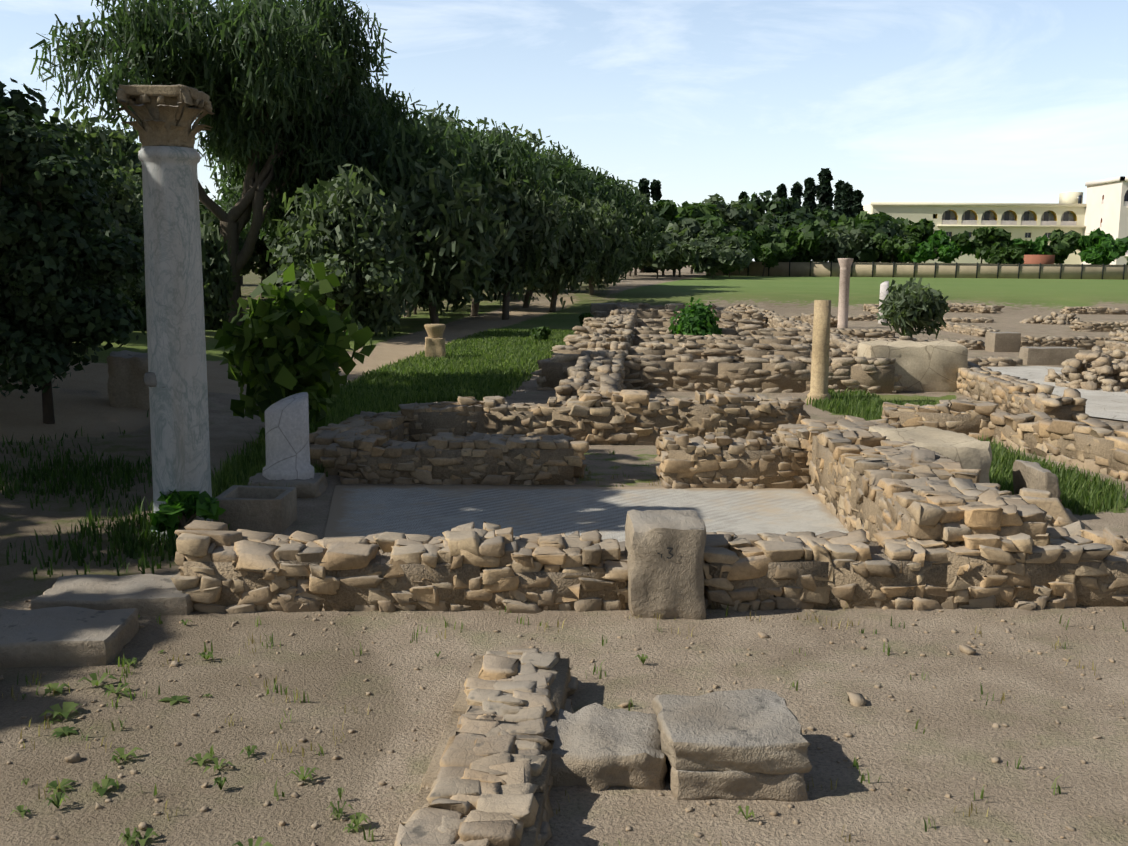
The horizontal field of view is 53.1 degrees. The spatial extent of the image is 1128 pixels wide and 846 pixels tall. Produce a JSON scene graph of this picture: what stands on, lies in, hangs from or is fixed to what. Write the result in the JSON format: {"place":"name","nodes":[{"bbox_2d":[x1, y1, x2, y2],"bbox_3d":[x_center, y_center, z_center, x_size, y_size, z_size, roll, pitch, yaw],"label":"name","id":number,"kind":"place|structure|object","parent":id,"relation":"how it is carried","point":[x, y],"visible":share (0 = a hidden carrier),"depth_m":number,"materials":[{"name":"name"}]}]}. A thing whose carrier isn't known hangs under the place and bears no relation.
{"place":"outdoors","nodes":[
{"label":"outdoors","id":0,"kind":"place"},
{"bbox_2d":[0,409,176,580],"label":"grass","id":1,"kind":"structure","parent":0,"point":[80,478],"depth_m":8.54,"materials":[{"name":"green plant"}]},
{"bbox_2d":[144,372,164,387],"bbox_3d":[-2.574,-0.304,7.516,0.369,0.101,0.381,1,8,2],"label":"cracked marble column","id":2,"kind":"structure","parent":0,"point":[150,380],"depth_m":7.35,"materials":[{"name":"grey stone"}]},
{"bbox_2d":[0,262,1127,845],"bbox_3d":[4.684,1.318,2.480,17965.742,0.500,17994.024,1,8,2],"label":"ground","id":3,"kind":"structure","parent":0,"point":[958,744],"depth_m":5.00,"materials":[{"name":"beige soil"}]},
{"bbox_2d":[0,78,108,212],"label":"tree","id":4,"kind":"object","parent":3,"relation":"on","point":[18,102],"visible":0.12,"depth_m":12.48,"materials":[{"name":"green plant"}]},
{"bbox_2d":[7,97,137,275],"bbox_3d":[-8.443,-2.917,16.933,3.753,3.682,3.887,1,8,2],"label":"tree","id":5,"kind":"object","parent":3,"relation":"on","point":[98,164],"visible":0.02,"depth_m":16.77,"materials":[{"name":"green plant"}]},
{"bbox_2d":[0,107,145,423],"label":"dark tree","id":6,"kind":"object","parent":3,"relation":"on","point":[57,299],"visible":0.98,"depth_m":11.10,"materials":[{"name":"green plant"}]},
{"bbox_2d":[43,105,141,179],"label":"tree","id":7,"kind":"object","parent":3,"relation":"on","point":[123,146],"visible":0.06,"depth_m":36.78,"materials":[{"name":"green plant"}]},
{"bbox_2d":[75,141,145,311],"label":"tree","id":8,"kind":"object","parent":3,"relation":"on","point":[122,202],"visible":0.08,"depth_m":20.90,"materials":[{"name":"green plant"}]},
{"bbox_2d":[102,165,206,330],"bbox_3d":[-9.304,-3.337,23.951,2.486,4.246,3.185,8,11,43],"label":"tree","id":9,"kind":"object","parent":3,"relation":"on","point":[140,303],"visible":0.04,"depth_m":23.60,"materials":[{"name":"green plant"}]},
{"bbox_2d":[105,159,220,234],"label":"tree","id":10,"kind":"object","parent":3,"relation":"on","point":[139,181],"visible":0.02,"depth_m":29.50,"materials":[{"name":"green plant"}]},
{"bbox_2d":[138,146,212,540],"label":"marble column","id":11,"kind":"structure","parent":3,"relation":"on","point":[178,404],"depth_m":7.33,"materials":[{"name":"grey stone"}]},
{"bbox_2d":[116,84,214,147],"bbox_3d":[-2.563,-1.963,7.285,0.588,0.379,0.589,1,8,2],"label":"column capital","id":12,"kind":"object","parent":11,"relation":"on","point":[167,115],"visible":1,"depth_m":7.13,"materials":[{"name":"stone"}]},
{"bbox_2d":[147,489,225,539],"bbox_3d":[-2.483,0.634,7.410,0.460,0.428,0.481,1,8,2],"label":"leafy plant","id":13,"kind":"object","parent":3,"relation":"on","point":[169,516],"visible":0.92,"depth_m":7.39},
{"bbox_2d":[203,185,215,197],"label":"tree","id":14,"kind":"object","parent":3,"relation":"on","point":[206,190],"depth_m":58.12,"materials":[{"name":"green plant"}]},
{"bbox_2d":[29,0,396,325],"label":"tamarisk tree","id":15,"kind":"object","parent":3,"relation":"on","point":[260,72],"visible":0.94,"depth_m":28.93,"materials":[{"name":"green plant"}]},
{"bbox_2d":[200,213,239,329],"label":"tree","id":16,"kind":"object","parent":3,"relation":"on","point":[219,284],"visible":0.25,"depth_m":26.63,"materials":[{"name":"green plant"}]},
{"bbox_2d":[199,201,247,248],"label":"tree","id":17,"kind":"object","parent":3,"relation":"on","point":[242,235],"visible":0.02,"depth_m":43.75,"materials":[{"name":"green plant"}]},
{"bbox_2d":[209,177,242,284],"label":"tree","id":18,"kind":"object","parent":3,"relation":"on","point":[241,280],"visible":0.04,"depth_m":59.85,"materials":[{"name":"green plant"}]},
{"bbox_2d":[213,189,288,298],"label":"tree","id":19,"kind":"object","parent":3,"relation":"on","point":[264,270],"visible":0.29,"depth_m":47.10,"materials":[{"name":"green plant"}]},
{"bbox_2d":[213,485,296,533],"bbox_3d":[-2.161,0.615,7.920,0.486,0.274,0.473,1,8,2],"label":"stone trough","id":20,"kind":"object","parent":3,"relation":"on","point":[271,509],"visible":0.88,"depth_m":7.70,"materials":[{"name":"grey stone"}]},
{"bbox_2d":[248,473,327,497],"bbox_3d":[-2.228,0.516,9.106,0.615,0.223,0.605,1,8,2],"label":"column base","id":21,"kind":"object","parent":3,"relation":"on","point":[316,485],"depth_m":8.86,"materials":[{"name":"grey stone"}]},
{"bbox_2d":[262,392,314,479],"bbox_3d":[-2.222,0.108,9.061,0.406,0.695,0.412,1,8,2],"label":"column stump","id":22,"kind":"object","parent":21,"relation":"on","point":[287,438],"visible":0.94,"depth_m":8.93,"materials":[{"name":"white stone"}]},
{"bbox_2d":[214,259,375,438],"bbox_3d":[-2.672,-0.674,11.255,1.753,1.939,1.389,7,10,37],"label":"fig bush","id":23,"kind":"object","parent":3,"relation":"on","point":[285,347],"visible":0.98,"depth_m":10.88,"materials":[{"name":"green plant"}]},
{"bbox_2d":[259,129,359,264],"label":"tree","id":24,"kind":"object","parent":3,"relation":"on","point":[272,229],"visible":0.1,"depth_m":32.38,"materials":[{"name":"green plant"}]},
{"bbox_2d":[198,80,427,230],"bbox_3d":[-7.546,-6.801,33.524,6.527,7.586,6.421,1,8,2],"label":"tamarisk tree","id":25,"kind":"object","parent":3,"relation":"on","point":[380,112],"visible":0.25,"depth_m":31.75,"materials":[{"name":"green plant"}]},
{"bbox_2d":[269,232,403,323],"bbox_3d":[-5.452,-3.152,25.853,2.730,2.470,3.218,-6,10,-38],"label":"understory bush","id":26,"kind":"object","parent":3,"relation":"on","point":[348,291],"visible":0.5,"depth_m":25.51,"materials":[{"name":"green plant"}]},
{"bbox_2d":[270,164,423,336],"bbox_3d":[-5.150,-3.841,26.806,3.683,4.519,3.002,1,8,2],"label":"tree","id":27,"kind":"object","parent":3,"relation":"on","point":[342,212],"visible":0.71,"depth_m":26.08,"materials":[{"name":"green plant"}]},
{"bbox_2d":[9,619,754,845],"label":"weed rosettes","id":28,"kind":"object","parent":3,"relation":"on","point":[68,707],"visible":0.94,"depth_m":4.08,"materials":[{"name":"green plant"}]},
{"bbox_2d":[299,116,491,323],"bbox_3d":[-4.970,-5.900,32.586,5.700,6.089,6.041,1,8,2],"label":"tree","id":29,"kind":"object","parent":3,"relation":"on","point":[387,156],"visible":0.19,"depth_m":30.93,"materials":[{"name":"green plant"}]},
{"bbox_2d":[403,239,424,288],"bbox_3d":[-5.422,-3.813,29.050,3.639,3.012,3.090,1,8,2],"label":"understory bush","id":30,"kind":"object","parent":3,"relation":"on","point":[420,274],"depth_m":29.04,"materials":[{"name":"green plant"}]},
{"bbox_2d":[424,324,445,358],"bbox_3d":[-2.413,-1.496,21.151,0.419,0.710,0.409,1,8,2],"label":"column stump","id":31,"kind":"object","parent":3,"relation":"on","point":[434,343],"depth_m":20.99,"materials":[{"name":"stone"}]},
{"bbox_2d":[374,155,516,323],"bbox_3d":[-3.566,-4.900,30.674,4.870,4.706,3.805,7,10,38],"label":"tree","id":32,"kind":"object","parent":3,"relation":"on","point":[451,238],"visible":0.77,"depth_m":29.60,"materials":[{"name":"green plant"}]},
{"bbox_2d":[408,100,483,309],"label":"tree","id":33,"kind":"object","parent":3,"relation":"on","point":[453,125],"depth_m":40.53,"materials":[{"name":"green plant"}]},
{"bbox_2d":[418,116,574,315],"bbox_3d":[-2.996,-6.734,37.434,6.680,6.419,6.448,1,8,2],"label":"tree","id":34,"kind":"object","parent":3,"relation":"on","point":[493,159],"visible":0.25,"depth_m":35.70,"materials":[{"name":"green plant"}]},
{"bbox_2d":[456,118,563,291],"bbox_3d":[-3.455,-9.915,51.141,7.109,7.901,6.718,1,8,2],"label":"tree","id":35,"kind":"object","parent":3,"relation":"on","point":[533,136],"visible":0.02,"depth_m":49.82,"materials":[{"name":"green plant"}]},
{"bbox_2d":[476,173,569,319],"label":"tree","id":36,"kind":"object","parent":3,"relation":"on","point":[535,220],"visible":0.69,"depth_m":35.09,"materials":[{"name":"green plant"}]},
{"bbox_2d":[0,283,1078,801],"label":"stone blocks","id":37,"kind":"structure","parent":3,"relation":"on","point":[746,745],"depth_m":5.16,"materials":[{"name":"beige stone"}]},
{"bbox_2d":[656,547,672,558],"bbox_3d":[0.526,0.680,5.890,0.094,0.062,0.001,1,8,2],"label":"number marking","id":38,"kind":"object","parent":37,"relation":"attached to","point":[669,552],"visible":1,"depth_m":5.89,"materials":[{"name":"black paint"}]},
{"bbox_2d":[530,326,551,340],"bbox_3d":[-0.520,-2.028,25.948,0.402,0.461,0.569,-3,9,-22],"label":"bush","id":39,"kind":"object","parent":3,"relation":"on","point":[541,333],"visible":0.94,"depth_m":25.78,"materials":[{"name":"green plant"}]},
{"bbox_2d":[507,138,602,307],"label":"tree","id":40,"kind":"object","parent":3,"relation":"on","point":[565,175],"visible":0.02,"depth_m":42.83,"materials":[{"name":"green plant"}]},
{"bbox_2d":[531,141,578,169],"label":"tree","id":41,"kind":"object","parent":3,"relation":"on","point":[565,158],"depth_m":59.10,"materials":[{"name":"green plant"}]},
{"bbox_2d":[1,466,1123,845],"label":"pebbles","id":42,"kind":"object","parent":3,"relation":"on","point":[445,638],"depth_m":4.82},
{"bbox_2d":[0,600,1127,845],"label":"pebbles","id":43,"kind":"object","parent":3,"relation":"on","point":[856,700],"visible":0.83,"depth_m":4.72,"materials":[{"name":"stone"}]},
{"bbox_2d":[522,180,611,311],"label":"tree","id":44,"kind":"object","parent":3,"relation":"on","point":[576,254],"visible":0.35,"depth_m":40.76,"materials":[{"name":"green plant"}]},
{"bbox_2d":[17,327,1127,845],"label":"grass","id":45,"kind":"structure","parent":3,"relation":"on","point":[489,363],"depth_m":14.79,"materials":[{"name":"green plant"}]},
{"bbox_2d":[578,313,593,325],"bbox_3d":[0.619,-2.761,30.865,0.477,0.538,0.734,1,8,2],"label":"bush","id":46,"kind":"object","parent":3,"relation":"on","point":[582,316],"visible":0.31,"depth_m":30.71,"materials":[{"name":"green plant"}]},
{"bbox_2d":[324,485,848,541],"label":"mosaic floor","id":47,"kind":"structure","parent":3,"relation":"on","point":[434,511],"depth_m":8.54,"materials":[{"name":"grey tile"}]},
{"bbox_2d":[559,156,644,290],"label":"tree","id":48,"kind":"object","parent":3,"relation":"on","point":[606,191],"visible":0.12,"depth_m":53.27,"materials":[{"name":"green plant"}]},
{"bbox_2d":[578,195,638,293],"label":"tree","id":49,"kind":"object","parent":3,"relation":"on","point":[609,264],"visible":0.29,"depth_m":48.98,"materials":[{"name":"green plant"}]},
{"bbox_2d":[615,258,638,283],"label":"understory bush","id":50,"kind":"object","parent":3,"relation":"on","point":[618,281],"depth_m":68.81,"materials":[{"name":"green plant"}]},
{"bbox_2d":[604,178,666,285],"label":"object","id":51,"kind":"object","parent":3,"relation":"on","point":[646,218],"visible":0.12,"depth_m":63.52,"materials":[{"name":"green plant"}]},
{"bbox_2d":[637,178,650,272],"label":"cypress tree","id":52,"kind":"object","parent":3,"relation":"on","point":[644,188],"visible":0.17,"depth_m":146.58,"materials":[{"name":"green plant"}]},
{"bbox_2d":[171,304,1127,845],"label":"ruined stone walls","id":53,"kind":"structure","parent":3,"relation":"on","point":[347,598],"depth_m":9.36,"materials":[{"name":"beige stone"}]},
{"bbox_2d":[629,205,674,276],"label":"tree","id":54,"kind":"object","parent":3,"relation":"on","point":[665,223],"visible":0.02,"depth_m":105.25,"materials":[{"name":"green plant"}]},
{"bbox_2d":[648,179,661,272],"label":"cypress tree","id":55,"kind":"object","parent":3,"relation":"on","point":[655,192],"visible":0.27,"depth_m":146.61,"materials":[{"name":"green plant"}]},
{"bbox_2d":[628,231,698,278],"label":"tree","id":56,"kind":"object","parent":3,"relation":"on","point":[670,254],"visible":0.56,"depth_m":91.35,"materials":[{"name":"green plant"}]},
{"bbox_2d":[653,217,717,277],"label":"tree","id":57,"kind":"object","parent":3,"relation":"on","point":[687,230],"visible":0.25,"depth_m":102.57,"materials":[{"name":"green plant"}]},
{"bbox_2d":[651,199,727,275],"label":"tree","id":58,"kind":"object","parent":3,"relation":"on","point":[704,215],"visible":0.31,"depth_m":110.91,"materials":[{"name":"green plant"}]},
{"bbox_2d":[668,296,721,336],"bbox_3d":[2.897,-1.958,24.502,1.192,1.554,1.143,-7,11,-43],"label":"citrus bush","id":59,"kind":"object","parent":3,"relation":"on","point":[698,319],"visible":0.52,"depth_m":24.22,"materials":[{"name":"green plant"}]},
{"bbox_2d":[689,201,725,273],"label":"tree","id":60,"kind":"object","parent":3,"relation":"on","point":[691,270],"depth_m":138.16,"materials":[{"name":"green plant"}]},
{"bbox_2d":[689,235,754,278],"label":"tree","id":61,"kind":"object","parent":3,"relation":"on","point":[716,253],"visible":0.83,"depth_m":96.89,"materials":[{"name":"green plant"}]},
{"bbox_2d":[702,193,777,275],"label":"tree","id":62,"kind":"object","parent":3,"relation":"on","point":[734,215],"visible":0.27,"depth_m":119.51,"materials":[{"name":"green plant"}]},
{"bbox_2d":[717,229,762,276],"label":"tree","id":63,"kind":"object","parent":3,"relation":"on","point":[746,241],"visible":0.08,"depth_m":107.13,"materials":[{"name":"green plant"}]},
{"bbox_2d":[738,191,747,201],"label":"cypress tree","id":64,"kind":"object","parent":3,"relation":"on","point":[742,195],"visible":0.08,"depth_m":165.73,"materials":[{"name":"green plant"}]},
{"bbox_2d":[748,224,792,276],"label":"tree","id":65,"kind":"object","parent":3,"relation":"on","point":[774,246],"visible":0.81,"depth_m":116.80,"materials":[{"name":"green plant"}]},
{"bbox_2d":[762,212,794,228],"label":"tree","id":66,"kind":"object","parent":3,"relation":"on","point":[770,218],"visible":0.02,"depth_m":130.07,"materials":[{"name":"green plant"}]},
{"bbox_2d":[774,183,787,197],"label":"cypress tree","id":67,"kind":"object","parent":3,"relation":"on","point":[781,192],"visible":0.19,"depth_m":160.57,"materials":[{"name":"green plant"}]},
{"bbox_2d":[738,190,830,227],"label":"tree","id":68,"kind":"object","parent":3,"relation":"on","point":[786,211],"visible":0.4,"depth_m":134.75,"materials":[{"name":"green plant"}]},
{"bbox_2d":[790,181,803,208],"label":"cypress tree","id":69,"kind":"object","parent":3,"relation":"on","point":[797,193],"visible":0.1,"depth_m":160.64,"materials":[{"name":"green plant"}]},
{"bbox_2d":[776,219,832,261],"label":"tree","id":70,"kind":"object","parent":3,"relation":"on","point":[803,238],"visible":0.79,"depth_m":123.17,"materials":[{"name":"green plant"}]},
{"bbox_2d":[801,177,817,261],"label":"cypress tree","id":71,"kind":"object","parent":3,"relation":"on","point":[809,195],"visible":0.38,"depth_m":155.63,"materials":[{"name":"green plant"}]},
{"bbox_2d":[805,300,830,403],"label":"stone column","id":72,"kind":"structure","parent":3,"relation":"on","point":[820,352],"depth_m":15.04,"materials":[{"name":"stone"}]},
{"bbox_2d":[800,205,839,261],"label":"tree","id":73,"kind":"object","parent":3,"relation":"on","point":[829,209],"visible":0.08,"depth_m":145.17,"materials":[{"name":"green plant"}]},
{"bbox_2d":[815,168,833,261],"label":"cypress tree","id":74,"kind":"object","parent":3,"relation":"on","point":[824,196],"visible":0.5,"depth_m":160.23,"materials":[{"name":"green plant"}]},
{"bbox_2d":[530,302,1127,401],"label":"rubble stones","id":75,"kind":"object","parent":3,"relation":"on","point":[604,356],"depth_m":19.01,"materials":[{"name":"stone"}]},
{"bbox_2d":[832,180,844,215],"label":"cypress tree","id":76,"kind":"object","parent":3,"relation":"on","point":[837,203],"visible":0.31,"depth_m":155.57,"materials":[{"name":"green plant"}]},
{"bbox_2d":[812,219,869,261],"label":"tree","id":77,"kind":"object","parent":3,"relation":"on","point":[842,242],"visible":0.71,"depth_m":125.87,"materials":[{"name":"green plant"}]},
{"bbox_2d":[837,258,853,327],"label":"stone column","id":78,"kind":"structure","parent":3,"relation":"on","point":[845,264],"depth_m":32.80,"materials":[{"name":"stone"}]},
{"bbox_2d":[809,209,883,261],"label":"tree","id":79,"kind":"object","parent":3,"relation":"on","point":[871,223],"visible":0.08,"depth_m":135.28,"materials":[{"name":"green plant"}]},
{"bbox_2d":[840,182,853,217],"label":"cypress tree","id":80,"kind":"object","parent":3,"relation":"on","point":[847,189],"visible":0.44,"depth_m":145.97,"materials":[{"name":"green plant"}]},
{"bbox_2d":[851,189,864,261],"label":"cypress tree","id":81,"kind":"object","parent":3,"relation":"on","point":[857,205],"visible":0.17,"depth_m":153.46,"materials":[{"name":"green plant"}]},
{"bbox_2d":[851,211,897,261],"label":"tree","id":82,"kind":"object","parent":3,"relation":"on","point":[883,216],"depth_m":143.61,"materials":[{"name":"green plant"}]},
{"bbox_2d":[853,220,900,261],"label":"tree","id":83,"kind":"object","parent":3,"relation":"on","point":[890,229],"visible":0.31,"depth_m":130.28,"materials":[{"name":"green plant"}]},
{"bbox_2d":[878,281,888,323],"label":"white column","id":84,"kind":"structure","parent":3,"relation":"on","point":[884,286],"depth_m":35.62,"materials":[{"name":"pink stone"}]},
{"bbox_2d":[858,233,919,262],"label":"garden tree","id":85,"kind":"object","parent":3,"relation":"on","point":[890,249],"visible":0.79,"depth_m":128.27,"materials":[{"name":"green plant"}]},
{"bbox_2d":[893,222,910,240],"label":"tree","id":86,"kind":"object","parent":3,"relation":"on","point":[904,235],"visible":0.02,"depth_m":140.28,"materials":[{"name":"green plant"}]},
{"bbox_2d":[876,277,949,338],"bbox_3d":[8.436,-2.713,27.077,1.590,1.582,1.715,-2,9,-18],"label":"olive bush","id":87,"kind":"object","parent":3,"relation":"on","point":[908,307],"visible":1,"depth_m":26.75,"materials":[{"name":"green plant"}]},
{"bbox_2d":[896,217,934,262],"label":"tree","id":88,"kind":"object","parent":3,"relation":"on","point":[922,230],"visible":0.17,"depth_m":145.40,"materials":[{"name":"green plant"}]},
{"bbox_2d":[706,261,1127,279],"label":"boundary wall","id":89,"kind":"structure","parent":3,"relation":"on","point":[969,270],"depth_m":122.65,"materials":[{"name":"beige concrete"}]},
{"bbox_2d":[857,340,991,482],"bbox_3d":[4.229,-0.273,12.969,1.626,0.795,9.645,2,8,13],"label":"plastered masonry","id":90,"kind":"object","parent":3,"relation":"on","point":[933,366],"visible":0.4,"depth_m":16.59,"materials":[{"name":"beige paint"}]},
{"bbox_2d":[897,239,954,262],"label":"bush","id":91,"kind":"object","parent":3,"relation":"on","point":[925,251],"visible":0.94,"depth_m":126.26,"materials":[{"name":"green plant"}]},
{"bbox_2d":[927,229,973,262],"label":"garden tree","id":92,"kind":"object","parent":3,"relation":"on","point":[942,237],"visible":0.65,"depth_m":135.19,"materials":[{"name":"green plant"}]},
{"bbox_2d":[863,192,1086,263],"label":"hotel wing","id":93,"kind":"structure","parent":3,"relation":"on","point":[1033,221],"depth_m":177.41,"materials":[{"name":"beige paint"}]},
{"bbox_2d":[950,226,1011,262],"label":"garden tree","id":94,"kind":"object","parent":3,"relation":"on","point":[985,242],"visible":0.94,"depth_m":133.27,"materials":[{"name":"green plant"}]},
{"bbox_2d":[985,246,1024,263],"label":"bush","id":95,"kind":"object","parent":3,"relation":"on","point":[1008,255],"visible":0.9,"depth_m":124.30,"materials":[{"name":"green plant"}]},
{"bbox_2d":[1008,234,1051,254],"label":"garden tree","id":96,"kind":"object","parent":3,"relation":"on","point":[1036,247],"visible":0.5,"depth_m":133.68,"materials":[{"name":"green plant"}]},
{"bbox_2d":[1023,255,1054,263],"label":"planter","id":97,"kind":"object","parent":3,"relation":"on","point":[1039,259],"visible":0.29,"depth_m":129.04,"materials":[{"name":"ceramic"}]},
{"bbox_2d":[987,366,1127,420],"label":"platform floor","id":98,"kind":"structure","parent":3,"relation":"on","point":[1100,403],"depth_m":16.35,"materials":[{"name":"paint"}]},
{"bbox_2d":[1043,229,1085,263],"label":"garden tree","id":99,"kind":"object","parent":3,"relation":"on","point":[1061,246],"visible":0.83,"depth_m":134.80,"materials":[{"name":"green plant"}]},
{"bbox_2d":[1078,242,1119,264],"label":"bush","id":100,"kind":"object","parent":3,"relation":"on","point":[1104,253],"visible":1,"depth_m":124.09,"materials":[{"name":"green plant"}]},
{"bbox_2d":[1077,228,1127,258],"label":"garden tree","id":101,"kind":"object","parent":3,"relation":"on","point":[1098,236],"visible":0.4,"depth_m":133.69,"materials":[{"name":"green plant"}]},
{"bbox_2d":[1081,176,1127,264],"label":"hotel block","id":102,"kind":"structure","parent":3,"relation":"on","point":[1106,210],"depth_m":168.33,"materials":[{"name":"white paint"}]},
{"bbox_2d":[0,0,1127,261],"label":"sky","id":103,"kind":"structure","parent":0,"point":[944,101],"materials":[{"name":"blue"}]}
]}

